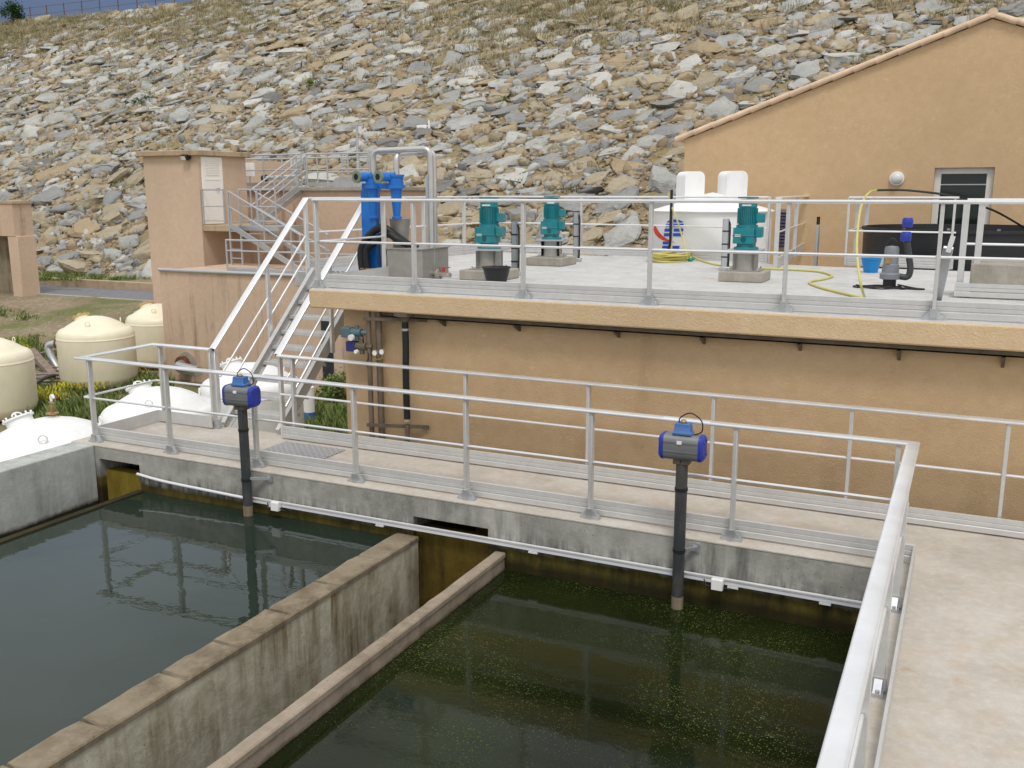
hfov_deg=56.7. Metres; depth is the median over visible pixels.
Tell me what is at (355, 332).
pressure valve
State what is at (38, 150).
boulder
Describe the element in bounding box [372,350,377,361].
pressure gauge
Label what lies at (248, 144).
boulder
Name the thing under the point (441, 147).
boulder
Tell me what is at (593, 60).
boulder
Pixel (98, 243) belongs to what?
boulder
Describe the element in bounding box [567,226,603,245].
boulder
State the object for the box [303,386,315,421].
white pipe
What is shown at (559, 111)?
boulder
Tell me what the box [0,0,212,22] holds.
sky
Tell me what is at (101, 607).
water
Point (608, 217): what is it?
boulder
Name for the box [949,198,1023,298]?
guard rail
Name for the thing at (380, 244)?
steel funnel
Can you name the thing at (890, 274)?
submersible pump
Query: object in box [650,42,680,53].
boulder
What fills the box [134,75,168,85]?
boulder
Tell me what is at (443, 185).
boulder
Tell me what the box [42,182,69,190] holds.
boulder
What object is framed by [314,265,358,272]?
landing grating
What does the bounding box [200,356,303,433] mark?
pressure tank
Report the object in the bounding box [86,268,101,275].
boulder
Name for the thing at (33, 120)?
boulder
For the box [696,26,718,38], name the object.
boulder
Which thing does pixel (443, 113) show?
boulder
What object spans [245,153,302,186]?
guard rail
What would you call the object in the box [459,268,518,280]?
concrete plinth
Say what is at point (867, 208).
guard rail
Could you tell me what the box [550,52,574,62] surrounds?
boulder
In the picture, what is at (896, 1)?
boulder
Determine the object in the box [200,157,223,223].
door
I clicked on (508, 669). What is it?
water
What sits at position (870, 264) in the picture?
bucket
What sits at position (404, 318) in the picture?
drain pipe
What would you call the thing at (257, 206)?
guard rail
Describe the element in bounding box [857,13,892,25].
boulder
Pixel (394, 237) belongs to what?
black hose
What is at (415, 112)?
boulder
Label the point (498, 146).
boulder
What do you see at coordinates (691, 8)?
boulder
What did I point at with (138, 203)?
boulder
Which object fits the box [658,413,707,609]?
valve actuator
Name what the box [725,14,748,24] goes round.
boulder
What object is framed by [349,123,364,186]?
mast
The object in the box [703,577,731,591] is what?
junction box
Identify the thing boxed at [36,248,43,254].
boulder
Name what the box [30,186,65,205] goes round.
boulder
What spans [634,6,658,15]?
boulder
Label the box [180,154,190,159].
floodlight
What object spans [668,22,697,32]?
boulder
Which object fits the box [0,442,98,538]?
basin wall
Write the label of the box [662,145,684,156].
boulder
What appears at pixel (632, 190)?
boulder
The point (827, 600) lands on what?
cable trunking
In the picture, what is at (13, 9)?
shrub
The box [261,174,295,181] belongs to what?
steel pipe
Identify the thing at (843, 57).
boulder
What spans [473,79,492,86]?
boulder
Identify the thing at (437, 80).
boulder
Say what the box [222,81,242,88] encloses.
boulder
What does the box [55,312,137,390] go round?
pressure tank
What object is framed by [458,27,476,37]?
boulder
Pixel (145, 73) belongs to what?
boulder
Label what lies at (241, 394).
valve actuator
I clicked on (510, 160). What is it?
boulder
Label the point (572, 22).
boulder
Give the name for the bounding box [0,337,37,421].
pressure tank
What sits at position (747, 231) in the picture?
mixer
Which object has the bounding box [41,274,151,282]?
verge
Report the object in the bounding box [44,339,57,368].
pipe fitting
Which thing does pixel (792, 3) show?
boulder
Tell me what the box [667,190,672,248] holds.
control pole
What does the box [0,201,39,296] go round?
concrete portal
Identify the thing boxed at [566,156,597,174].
boulder
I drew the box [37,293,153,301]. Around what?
road edging
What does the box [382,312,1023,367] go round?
cable tray
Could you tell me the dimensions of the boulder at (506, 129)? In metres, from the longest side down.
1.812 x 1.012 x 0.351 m
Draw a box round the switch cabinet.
[246,163,254,186]
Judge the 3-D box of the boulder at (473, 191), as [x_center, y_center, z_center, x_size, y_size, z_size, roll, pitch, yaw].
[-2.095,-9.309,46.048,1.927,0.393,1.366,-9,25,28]
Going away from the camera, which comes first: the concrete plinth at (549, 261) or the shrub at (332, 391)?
the concrete plinth at (549, 261)
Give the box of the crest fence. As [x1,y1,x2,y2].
[2,0,174,18]
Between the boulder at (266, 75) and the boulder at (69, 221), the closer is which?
the boulder at (69, 221)
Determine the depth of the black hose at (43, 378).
25.53 m
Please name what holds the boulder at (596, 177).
on the embankment slope
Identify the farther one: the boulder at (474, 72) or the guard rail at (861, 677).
the boulder at (474, 72)
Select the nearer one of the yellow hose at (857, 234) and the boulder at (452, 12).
the yellow hose at (857, 234)
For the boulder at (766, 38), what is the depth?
51.36 m
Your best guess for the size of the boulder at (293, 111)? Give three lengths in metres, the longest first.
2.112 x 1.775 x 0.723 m
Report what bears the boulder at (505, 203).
on the embankment slope
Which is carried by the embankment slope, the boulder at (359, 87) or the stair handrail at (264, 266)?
the boulder at (359, 87)
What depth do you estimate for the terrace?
26.22 m
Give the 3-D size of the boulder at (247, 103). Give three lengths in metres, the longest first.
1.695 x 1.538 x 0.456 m
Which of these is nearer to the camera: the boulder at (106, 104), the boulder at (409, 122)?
the boulder at (409, 122)
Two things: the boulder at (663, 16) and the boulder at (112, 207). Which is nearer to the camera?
the boulder at (112, 207)
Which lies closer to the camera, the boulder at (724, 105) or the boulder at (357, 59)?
the boulder at (724, 105)
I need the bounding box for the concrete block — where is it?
[968,260,1023,299]
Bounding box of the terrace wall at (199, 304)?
[157,263,346,397]
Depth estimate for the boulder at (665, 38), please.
54.46 m
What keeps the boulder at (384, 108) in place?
on the embankment slope
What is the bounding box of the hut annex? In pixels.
[246,161,290,186]
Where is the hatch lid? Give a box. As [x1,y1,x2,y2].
[932,236,955,300]
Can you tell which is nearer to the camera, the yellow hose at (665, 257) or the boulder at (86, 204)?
the yellow hose at (665, 257)
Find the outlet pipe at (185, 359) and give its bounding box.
[174,352,201,376]
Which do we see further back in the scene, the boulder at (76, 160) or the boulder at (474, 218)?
the boulder at (76, 160)
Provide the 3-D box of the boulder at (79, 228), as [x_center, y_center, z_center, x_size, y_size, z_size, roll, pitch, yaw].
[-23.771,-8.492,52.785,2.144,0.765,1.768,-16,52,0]
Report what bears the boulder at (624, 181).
on the embankment slope
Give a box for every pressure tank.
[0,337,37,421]
[0,394,102,461]
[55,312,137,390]
[100,379,211,423]
[125,300,165,368]
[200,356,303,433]
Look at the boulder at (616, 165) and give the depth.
44.08 m
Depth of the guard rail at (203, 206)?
28.95 m
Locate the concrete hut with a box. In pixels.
[136,150,303,303]
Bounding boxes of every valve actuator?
[222,368,272,516]
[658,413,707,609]
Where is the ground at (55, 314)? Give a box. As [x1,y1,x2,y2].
[0,286,346,432]
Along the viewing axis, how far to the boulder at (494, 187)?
45.47 m
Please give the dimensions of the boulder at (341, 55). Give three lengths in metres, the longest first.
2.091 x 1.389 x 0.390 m
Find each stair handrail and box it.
[210,198,309,425]
[274,203,360,435]
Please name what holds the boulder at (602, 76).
on the embankment slope
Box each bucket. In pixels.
[482,266,510,281]
[861,257,881,272]
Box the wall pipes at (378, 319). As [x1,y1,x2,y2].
[363,311,428,438]
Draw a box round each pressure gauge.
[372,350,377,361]
[373,349,384,360]
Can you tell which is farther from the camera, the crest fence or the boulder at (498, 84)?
the crest fence
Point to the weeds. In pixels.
(331, 415)
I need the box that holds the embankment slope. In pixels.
[0,0,1023,273]
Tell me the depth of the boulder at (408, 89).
57.49 m
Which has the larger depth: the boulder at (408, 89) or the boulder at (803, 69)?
the boulder at (408, 89)
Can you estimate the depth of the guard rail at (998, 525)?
10.14 m
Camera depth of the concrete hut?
29.70 m
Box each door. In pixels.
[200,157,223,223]
[931,167,994,223]
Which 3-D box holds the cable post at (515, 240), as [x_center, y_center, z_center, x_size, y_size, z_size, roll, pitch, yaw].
[0.053,-1.999,14.018,0.170,0.788,0.120,5,13,25]
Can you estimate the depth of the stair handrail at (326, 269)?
13.06 m
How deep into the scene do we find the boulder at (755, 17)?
53.77 m
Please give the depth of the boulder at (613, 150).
45.56 m
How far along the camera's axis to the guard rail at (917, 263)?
15.13 m
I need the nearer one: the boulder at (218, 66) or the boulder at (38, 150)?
the boulder at (38, 150)
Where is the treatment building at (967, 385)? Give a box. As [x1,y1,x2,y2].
[294,252,1023,533]
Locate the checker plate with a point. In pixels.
(306, 450)
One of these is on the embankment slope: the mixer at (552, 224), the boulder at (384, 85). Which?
the boulder at (384, 85)
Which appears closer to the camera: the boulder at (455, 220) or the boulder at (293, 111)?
the boulder at (455, 220)
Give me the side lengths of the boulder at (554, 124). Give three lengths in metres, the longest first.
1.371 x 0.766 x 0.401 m
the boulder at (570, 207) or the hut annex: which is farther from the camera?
the boulder at (570, 207)
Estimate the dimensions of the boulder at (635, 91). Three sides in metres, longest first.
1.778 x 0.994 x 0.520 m
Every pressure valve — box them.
[341,325,365,343]
[346,339,372,366]
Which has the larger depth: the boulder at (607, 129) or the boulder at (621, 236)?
the boulder at (607, 129)
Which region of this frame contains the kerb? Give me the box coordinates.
[39,277,152,290]
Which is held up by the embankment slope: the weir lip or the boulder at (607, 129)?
the boulder at (607, 129)
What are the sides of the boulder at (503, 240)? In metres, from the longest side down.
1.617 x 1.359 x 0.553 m
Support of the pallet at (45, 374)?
on the ground at (55, 314)
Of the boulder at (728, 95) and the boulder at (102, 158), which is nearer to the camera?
the boulder at (728, 95)
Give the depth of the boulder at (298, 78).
63.37 m
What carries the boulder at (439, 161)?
on the embankment slope
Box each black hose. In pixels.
[37,374,58,384]
[357,224,408,269]
[362,232,418,269]
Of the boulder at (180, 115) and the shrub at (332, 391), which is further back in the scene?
the boulder at (180, 115)
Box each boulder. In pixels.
[0,141,14,146]
[0,191,11,200]
[22,114,42,126]
[22,141,56,156]
[29,158,51,169]
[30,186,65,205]
[32,211,46,224]
[33,165,69,181]
[34,93,68,102]
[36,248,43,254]
[37,256,52,266]
[42,112,68,125]
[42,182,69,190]
[47,129,75,141]
[47,245,66,255]
[54,250,83,267]
[55,212,84,226]
[56,259,89,273]
[63,152,90,166]
[67,218,100,237]
[71,139,101,150]
[74,197,103,210]
[77,251,100,258]
[80,183,110,195]
[80,238,103,249]
[86,97,105,103]
[86,154,111,166]
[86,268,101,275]
[90,162,124,176]
[96,98,116,110]
[96,224,121,237]
[98,62,120,68]
[101,202,125,214]
[101,210,121,225]
[106,134,134,144]
[107,168,134,183]
[111,89,135,95]
[114,259,133,270]
[125,170,143,188]
[125,195,146,210]
[126,223,147,231]
[134,68,151,80]
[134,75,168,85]
[134,105,160,113]
[151,111,171,120]
[155,124,175,132]
[156,135,171,142]
[169,107,194,123]
[181,143,199,149]
[190,117,214,126]
[191,80,213,90]
[192,91,220,103]
[197,72,219,81]
[198,124,216,132]
[210,61,230,72]
[211,104,234,117]
[214,139,239,150]
[221,120,240,129]
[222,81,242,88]
[240,138,263,151]
[242,97,262,107]
[242,115,266,131]
[243,56,266,66]
[247,69,276,83]
[248,86,269,99]
[252,152,272,160]
[261,41,289,51]
[274,137,300,149]
[278,47,308,56]
[279,104,308,120]
[285,151,313,165]
[287,59,301,71]
[289,71,312,83]
[290,116,313,130]
[291,165,300,181]
[293,37,316,44]
[302,172,338,183]
[312,107,333,117]
[314,94,341,101]
[315,135,338,145]
[315,143,343,152]
[323,109,348,120]
[325,50,352,63]
[333,177,356,186]
[335,141,366,155]
[340,100,365,110]
[341,116,367,122]
[344,83,375,91]
[345,30,371,41]
[345,56,363,66]
[351,67,367,80]
[355,43,377,56]
[357,89,385,97]
[359,153,382,162]
[371,100,399,115]
[371,117,396,130]
[374,137,402,146]
[375,76,398,88]
[376,161,393,171]
[390,83,417,97]
[393,164,418,183]
[395,75,423,86]
[398,45,423,53]
[399,156,420,167]
[402,115,426,130]
[404,109,428,116]
[405,1,428,13]
[407,61,432,72]
[411,137,434,145]
[412,126,432,138]
[424,167,445,185]
[426,109,452,122]
[426,157,456,167]
[427,77,446,87]
[430,142,453,151]
[432,131,450,138]
[436,90,460,103]
[437,178,457,193]
[437,198,461,216]
[438,225,453,239]
[440,9,463,17]
[443,50,462,65]
[443,239,468,255]
[446,76,475,87]
[447,114,480,130]
[447,217,461,226]
[450,126,474,143]
[451,185,484,198]
[455,43,478,53]
[456,54,479,66]
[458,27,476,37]
[459,96,485,110]
[461,65,485,77]
[464,153,492,165]
[465,168,492,180]
[466,227,474,242]
[467,198,479,206]
[470,210,505,227]
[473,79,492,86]
[475,238,510,252]
[479,140,505,153]
[487,184,499,190]
[488,79,513,87]
[488,92,510,102]
[489,155,520,167]
[490,103,520,116]
[490,124,517,134]
[493,28,517,39]
[496,167,527,183]
[498,195,521,205]
[504,111,526,123]
[504,147,527,156]
[505,208,535,221]
[510,232,535,251]
[515,64,546,79]
[517,186,556,198]
[524,134,549,149]
[530,20,552,33]
[530,153,562,167]
[533,211,559,227]
[535,80,560,97]
[536,32,559,42]
[536,47,557,58]
[540,142,564,154]
[541,170,562,184]
[545,117,565,128]
[546,103,573,119]
[547,130,579,142]
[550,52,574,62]
[559,2,585,17]
[559,19,580,26]
[559,193,594,212]
[559,233,568,244]
[563,86,592,100]
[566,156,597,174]
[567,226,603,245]
[569,55,600,65]
[574,23,593,32]
[575,62,603,73]
[575,94,599,106]
[575,143,595,155]
[576,117,599,131]
[581,72,611,89]
[583,170,610,185]
[592,185,638,214]
[595,209,622,226]
[596,125,626,133]
[598,146,621,156]
[601,6,629,16]
[603,53,636,69]
[603,215,641,246]
[604,109,635,121]
[604,175,639,194]
[610,157,645,176]
[611,31,632,45]
[612,76,638,86]
[621,145,644,160]
[624,85,641,99]
[625,24,646,31]
[628,134,664,149]
[633,109,655,125]
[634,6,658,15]
[636,73,667,89]
[645,164,676,192]
[648,12,672,22]
[650,34,680,44]
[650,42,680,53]
[651,97,684,107]
[653,51,676,62]
[653,121,693,137]
[656,108,675,121]
[662,80,696,98]
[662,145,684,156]
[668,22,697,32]
[672,3,699,22]
[675,54,702,72]
[682,39,725,57]
[685,102,707,112]
[693,72,719,89]
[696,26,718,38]
[699,2,705,8]
[699,10,727,17]
[704,96,737,116]
[707,59,727,67]
[715,33,746,47]
[718,92,739,100]
[723,0,747,10]
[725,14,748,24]
[725,66,757,78]
[738,0,771,12]
[739,101,763,109]
[743,14,773,20]
[743,76,774,93]
[748,34,777,41]
[752,16,782,27]
[758,44,787,56]
[777,0,812,12]
[787,29,808,37]
[789,59,819,79]
[797,54,823,62]
[804,11,829,25]
[809,14,845,32]
[811,72,832,82]
[819,2,846,9]
[821,38,853,49]
[821,52,863,62]
[836,29,864,39]
[847,0,871,8]
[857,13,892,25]
[881,0,908,4]
[883,20,913,28]
[887,36,924,47]
[913,25,941,37]
[915,0,950,13]
[954,14,982,25]
[998,0,1023,16]
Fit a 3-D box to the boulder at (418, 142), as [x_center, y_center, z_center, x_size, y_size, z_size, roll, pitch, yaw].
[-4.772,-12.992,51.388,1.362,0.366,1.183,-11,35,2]
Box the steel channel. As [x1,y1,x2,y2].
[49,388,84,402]
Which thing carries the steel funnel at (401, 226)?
on the steel box at (399, 262)
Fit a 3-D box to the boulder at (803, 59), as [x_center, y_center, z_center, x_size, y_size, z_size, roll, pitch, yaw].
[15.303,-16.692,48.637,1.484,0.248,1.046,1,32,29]
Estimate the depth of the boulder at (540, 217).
42.22 m
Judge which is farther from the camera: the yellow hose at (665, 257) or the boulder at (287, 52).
the boulder at (287, 52)
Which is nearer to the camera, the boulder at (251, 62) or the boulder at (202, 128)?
the boulder at (202, 128)
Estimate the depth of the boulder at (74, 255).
50.23 m
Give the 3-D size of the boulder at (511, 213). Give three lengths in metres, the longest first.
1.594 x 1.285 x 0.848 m
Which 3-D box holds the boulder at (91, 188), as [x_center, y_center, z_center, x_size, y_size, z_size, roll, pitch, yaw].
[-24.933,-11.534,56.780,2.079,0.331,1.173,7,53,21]
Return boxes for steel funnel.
[378,218,386,266]
[389,218,410,246]
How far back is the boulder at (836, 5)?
52.71 m
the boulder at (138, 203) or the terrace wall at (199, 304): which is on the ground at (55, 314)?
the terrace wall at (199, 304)
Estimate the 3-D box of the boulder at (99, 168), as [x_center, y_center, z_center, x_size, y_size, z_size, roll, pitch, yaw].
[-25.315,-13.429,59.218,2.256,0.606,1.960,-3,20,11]
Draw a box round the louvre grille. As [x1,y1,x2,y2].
[779,209,785,249]
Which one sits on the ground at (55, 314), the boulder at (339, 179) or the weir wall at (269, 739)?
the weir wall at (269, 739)
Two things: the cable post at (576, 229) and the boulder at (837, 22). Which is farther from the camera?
the boulder at (837, 22)
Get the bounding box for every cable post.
[511,222,520,275]
[573,212,581,261]
[719,219,730,270]
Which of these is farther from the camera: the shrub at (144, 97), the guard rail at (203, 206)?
the shrub at (144, 97)
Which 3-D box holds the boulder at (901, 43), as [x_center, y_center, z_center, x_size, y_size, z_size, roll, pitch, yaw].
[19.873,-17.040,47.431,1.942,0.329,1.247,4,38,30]
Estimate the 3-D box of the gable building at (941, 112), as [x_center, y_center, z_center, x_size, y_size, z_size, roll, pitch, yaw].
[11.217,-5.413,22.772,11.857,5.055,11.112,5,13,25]
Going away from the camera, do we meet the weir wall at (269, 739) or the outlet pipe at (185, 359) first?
the weir wall at (269, 739)
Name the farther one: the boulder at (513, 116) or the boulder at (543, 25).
the boulder at (543, 25)
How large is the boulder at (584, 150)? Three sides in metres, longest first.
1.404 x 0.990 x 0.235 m
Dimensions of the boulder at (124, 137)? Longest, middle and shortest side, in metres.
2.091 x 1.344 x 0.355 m
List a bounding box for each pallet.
[36,365,58,378]
[36,373,61,384]
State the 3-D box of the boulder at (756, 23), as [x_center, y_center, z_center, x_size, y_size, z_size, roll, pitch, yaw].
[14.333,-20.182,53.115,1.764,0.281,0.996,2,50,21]
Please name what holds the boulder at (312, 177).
on the embankment slope
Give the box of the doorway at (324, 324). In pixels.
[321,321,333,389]
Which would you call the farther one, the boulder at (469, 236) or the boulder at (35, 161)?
the boulder at (35, 161)
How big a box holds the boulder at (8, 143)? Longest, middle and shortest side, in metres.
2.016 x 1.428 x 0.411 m
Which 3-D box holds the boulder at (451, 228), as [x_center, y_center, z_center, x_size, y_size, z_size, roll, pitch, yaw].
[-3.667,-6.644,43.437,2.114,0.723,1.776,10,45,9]
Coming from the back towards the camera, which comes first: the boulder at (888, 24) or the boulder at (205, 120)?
the boulder at (205, 120)
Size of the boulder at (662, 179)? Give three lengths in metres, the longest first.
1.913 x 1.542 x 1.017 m
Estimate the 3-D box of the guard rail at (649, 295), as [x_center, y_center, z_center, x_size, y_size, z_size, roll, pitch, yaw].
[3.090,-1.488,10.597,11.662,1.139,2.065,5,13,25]
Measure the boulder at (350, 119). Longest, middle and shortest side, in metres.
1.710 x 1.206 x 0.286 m
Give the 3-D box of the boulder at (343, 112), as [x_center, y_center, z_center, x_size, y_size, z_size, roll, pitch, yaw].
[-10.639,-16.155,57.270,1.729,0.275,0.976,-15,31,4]
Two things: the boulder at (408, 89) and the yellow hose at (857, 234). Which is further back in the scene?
the boulder at (408, 89)
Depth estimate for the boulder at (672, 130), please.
45.77 m
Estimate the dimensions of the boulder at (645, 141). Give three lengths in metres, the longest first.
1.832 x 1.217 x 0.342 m
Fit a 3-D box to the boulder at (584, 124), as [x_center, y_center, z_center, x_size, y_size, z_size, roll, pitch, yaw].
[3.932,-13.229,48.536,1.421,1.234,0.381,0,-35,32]
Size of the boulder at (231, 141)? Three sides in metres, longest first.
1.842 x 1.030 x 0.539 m
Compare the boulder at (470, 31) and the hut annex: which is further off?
the boulder at (470, 31)
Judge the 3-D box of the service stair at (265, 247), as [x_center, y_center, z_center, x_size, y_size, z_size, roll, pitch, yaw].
[-6.807,-4.450,27.546,3.908,2.295,0.870,11,16,43]
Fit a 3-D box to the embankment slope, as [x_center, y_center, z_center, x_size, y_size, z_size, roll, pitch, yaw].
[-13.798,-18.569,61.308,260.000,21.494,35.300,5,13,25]
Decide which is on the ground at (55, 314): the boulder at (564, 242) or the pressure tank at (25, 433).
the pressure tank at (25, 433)
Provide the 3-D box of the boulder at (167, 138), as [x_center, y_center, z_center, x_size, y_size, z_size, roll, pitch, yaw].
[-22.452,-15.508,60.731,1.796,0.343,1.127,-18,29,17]
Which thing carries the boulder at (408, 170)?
on the embankment slope
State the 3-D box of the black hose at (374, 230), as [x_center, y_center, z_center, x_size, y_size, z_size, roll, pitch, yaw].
[-1.821,-1.911,13.644,0.879,0.781,0.208,2,12,10]
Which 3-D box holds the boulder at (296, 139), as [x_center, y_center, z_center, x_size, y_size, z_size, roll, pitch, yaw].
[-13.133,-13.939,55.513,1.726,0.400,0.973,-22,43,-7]
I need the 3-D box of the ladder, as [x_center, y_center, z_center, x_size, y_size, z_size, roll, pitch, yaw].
[-8.356,-4.725,28.650,0.477,2.246,0.050,5,13,25]
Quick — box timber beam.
[29,348,56,378]
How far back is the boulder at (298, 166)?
51.80 m
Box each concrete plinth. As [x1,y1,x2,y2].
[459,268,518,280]
[526,256,575,266]
[718,269,770,282]
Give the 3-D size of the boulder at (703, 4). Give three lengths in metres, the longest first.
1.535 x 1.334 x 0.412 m
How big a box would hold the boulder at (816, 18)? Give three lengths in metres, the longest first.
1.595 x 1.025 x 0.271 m
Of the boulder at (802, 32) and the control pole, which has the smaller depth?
the control pole
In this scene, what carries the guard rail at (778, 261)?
on the treatment building at (967, 385)
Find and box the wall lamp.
[889,171,903,185]
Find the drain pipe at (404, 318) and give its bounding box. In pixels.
[393,313,413,441]
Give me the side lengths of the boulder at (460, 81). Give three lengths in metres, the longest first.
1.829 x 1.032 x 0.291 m
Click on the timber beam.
(43, 364)
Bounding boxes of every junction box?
[267,500,285,511]
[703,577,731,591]
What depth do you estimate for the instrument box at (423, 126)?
52.37 m
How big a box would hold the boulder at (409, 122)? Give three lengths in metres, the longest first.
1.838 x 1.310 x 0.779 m
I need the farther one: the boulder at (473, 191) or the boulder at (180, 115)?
the boulder at (180, 115)
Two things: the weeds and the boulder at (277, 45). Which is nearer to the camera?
the weeds
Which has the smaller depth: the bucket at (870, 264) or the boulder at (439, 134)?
the bucket at (870, 264)
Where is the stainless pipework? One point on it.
(431, 211)
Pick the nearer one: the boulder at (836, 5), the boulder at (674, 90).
the boulder at (674, 90)
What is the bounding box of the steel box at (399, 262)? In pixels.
[385,245,451,278]
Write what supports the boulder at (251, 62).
on the embankment slope
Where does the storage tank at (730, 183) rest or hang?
on the terrace
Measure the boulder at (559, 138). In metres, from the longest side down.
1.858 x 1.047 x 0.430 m
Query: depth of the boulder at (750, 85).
47.35 m
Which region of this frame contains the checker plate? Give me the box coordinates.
[263,441,344,458]
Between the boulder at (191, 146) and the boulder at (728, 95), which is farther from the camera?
the boulder at (191, 146)
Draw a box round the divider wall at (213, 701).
[0,533,418,767]
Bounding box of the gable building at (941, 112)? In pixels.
[675,7,1023,267]
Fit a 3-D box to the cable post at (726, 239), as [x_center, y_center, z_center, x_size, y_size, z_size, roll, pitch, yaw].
[3.353,-2.181,14.861,0.170,0.803,0.120,5,13,25]
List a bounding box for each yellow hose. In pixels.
[647,192,862,296]
[856,189,1023,297]
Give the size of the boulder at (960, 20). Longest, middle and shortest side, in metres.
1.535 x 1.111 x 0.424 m
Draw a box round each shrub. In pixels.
[0,0,27,21]
[131,94,152,103]
[305,77,319,86]
[314,367,346,398]
[497,96,509,101]
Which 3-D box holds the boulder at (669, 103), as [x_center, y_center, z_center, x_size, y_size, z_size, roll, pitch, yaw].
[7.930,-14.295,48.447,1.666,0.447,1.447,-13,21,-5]
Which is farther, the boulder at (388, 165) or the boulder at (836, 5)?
the boulder at (836, 5)
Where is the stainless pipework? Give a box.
[370,146,437,278]
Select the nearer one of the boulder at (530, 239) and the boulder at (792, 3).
the boulder at (530, 239)
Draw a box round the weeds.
[0,269,347,433]
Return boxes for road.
[40,285,153,299]
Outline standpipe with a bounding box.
[814,217,819,265]
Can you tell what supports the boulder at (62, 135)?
on the embankment slope
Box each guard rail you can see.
[73,343,919,767]
[201,189,225,224]
[225,239,451,273]
[238,189,277,225]
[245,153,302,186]
[246,156,368,186]
[276,354,1023,538]
[303,196,770,268]
[305,152,369,186]
[311,198,1023,321]
[773,195,808,267]
[844,196,959,269]
[850,199,869,253]
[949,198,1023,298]
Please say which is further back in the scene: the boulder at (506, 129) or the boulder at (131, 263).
the boulder at (506, 129)
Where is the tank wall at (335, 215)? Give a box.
[247,187,426,265]
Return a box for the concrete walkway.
[72,421,1023,767]
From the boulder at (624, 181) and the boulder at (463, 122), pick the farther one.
the boulder at (463, 122)
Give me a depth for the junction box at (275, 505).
10.96 m
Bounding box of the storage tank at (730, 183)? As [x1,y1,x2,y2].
[653,171,774,263]
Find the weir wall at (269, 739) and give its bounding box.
[207,551,505,767]
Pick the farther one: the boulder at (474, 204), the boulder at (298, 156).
the boulder at (298, 156)
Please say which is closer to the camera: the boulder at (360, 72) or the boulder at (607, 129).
the boulder at (607, 129)
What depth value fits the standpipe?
17.31 m
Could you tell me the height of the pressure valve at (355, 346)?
0.355 m
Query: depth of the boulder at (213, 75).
67.90 m
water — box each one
[0,492,389,765]
[258,570,852,767]
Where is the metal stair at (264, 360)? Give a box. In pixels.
[221,267,343,433]
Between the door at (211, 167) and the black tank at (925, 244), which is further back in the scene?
the door at (211, 167)
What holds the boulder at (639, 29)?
on the embankment slope
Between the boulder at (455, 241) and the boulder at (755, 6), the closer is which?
the boulder at (455, 241)
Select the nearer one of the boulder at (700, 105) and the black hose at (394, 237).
the black hose at (394, 237)
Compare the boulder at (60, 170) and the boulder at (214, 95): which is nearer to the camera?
the boulder at (60, 170)
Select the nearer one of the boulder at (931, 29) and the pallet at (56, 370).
the pallet at (56, 370)
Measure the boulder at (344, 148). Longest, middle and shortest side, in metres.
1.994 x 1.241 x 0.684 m
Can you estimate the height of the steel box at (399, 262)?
0.437 m
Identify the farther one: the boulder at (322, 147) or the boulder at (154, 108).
the boulder at (154, 108)
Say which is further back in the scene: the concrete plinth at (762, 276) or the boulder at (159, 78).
the boulder at (159, 78)
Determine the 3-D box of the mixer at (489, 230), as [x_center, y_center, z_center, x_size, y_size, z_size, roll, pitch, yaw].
[-0.319,-2.134,13.425,0.465,1.010,0.460,4,12,17]
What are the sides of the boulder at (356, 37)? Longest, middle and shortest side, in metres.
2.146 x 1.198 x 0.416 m
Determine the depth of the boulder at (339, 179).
49.12 m
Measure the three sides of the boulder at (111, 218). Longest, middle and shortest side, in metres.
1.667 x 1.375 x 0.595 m
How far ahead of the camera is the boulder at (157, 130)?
61.80 m
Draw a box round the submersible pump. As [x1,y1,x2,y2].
[853,218,924,289]
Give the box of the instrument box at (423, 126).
[417,120,429,127]
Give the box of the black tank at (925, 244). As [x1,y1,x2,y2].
[861,224,1023,270]
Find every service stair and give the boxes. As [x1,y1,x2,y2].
[228,191,329,269]
[249,155,306,225]
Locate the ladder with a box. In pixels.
[226,190,243,264]
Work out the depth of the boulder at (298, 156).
53.27 m
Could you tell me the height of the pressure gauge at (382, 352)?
0.167 m
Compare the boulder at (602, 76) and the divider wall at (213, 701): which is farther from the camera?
the boulder at (602, 76)
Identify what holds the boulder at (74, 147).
on the embankment slope
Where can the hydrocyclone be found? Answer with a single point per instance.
(372, 186)
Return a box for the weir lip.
[0,490,143,543]
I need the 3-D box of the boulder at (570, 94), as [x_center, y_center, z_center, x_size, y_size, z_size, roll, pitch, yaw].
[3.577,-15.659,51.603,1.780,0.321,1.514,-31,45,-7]
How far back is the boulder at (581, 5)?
61.46 m
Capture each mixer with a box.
[469,197,509,269]
[536,196,566,257]
[726,197,765,271]
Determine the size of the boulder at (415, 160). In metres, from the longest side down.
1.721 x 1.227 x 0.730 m
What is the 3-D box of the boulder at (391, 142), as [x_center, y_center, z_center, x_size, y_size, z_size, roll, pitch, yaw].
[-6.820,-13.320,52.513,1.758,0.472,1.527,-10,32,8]
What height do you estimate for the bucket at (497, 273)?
0.231 m
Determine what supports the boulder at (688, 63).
on the embankment slope
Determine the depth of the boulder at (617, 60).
53.40 m
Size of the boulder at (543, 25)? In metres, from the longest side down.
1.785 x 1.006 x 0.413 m
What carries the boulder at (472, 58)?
on the embankment slope
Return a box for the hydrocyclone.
[352,170,404,267]
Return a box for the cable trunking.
[136,473,861,608]
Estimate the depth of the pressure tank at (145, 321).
28.43 m
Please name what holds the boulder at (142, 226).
on the embankment slope

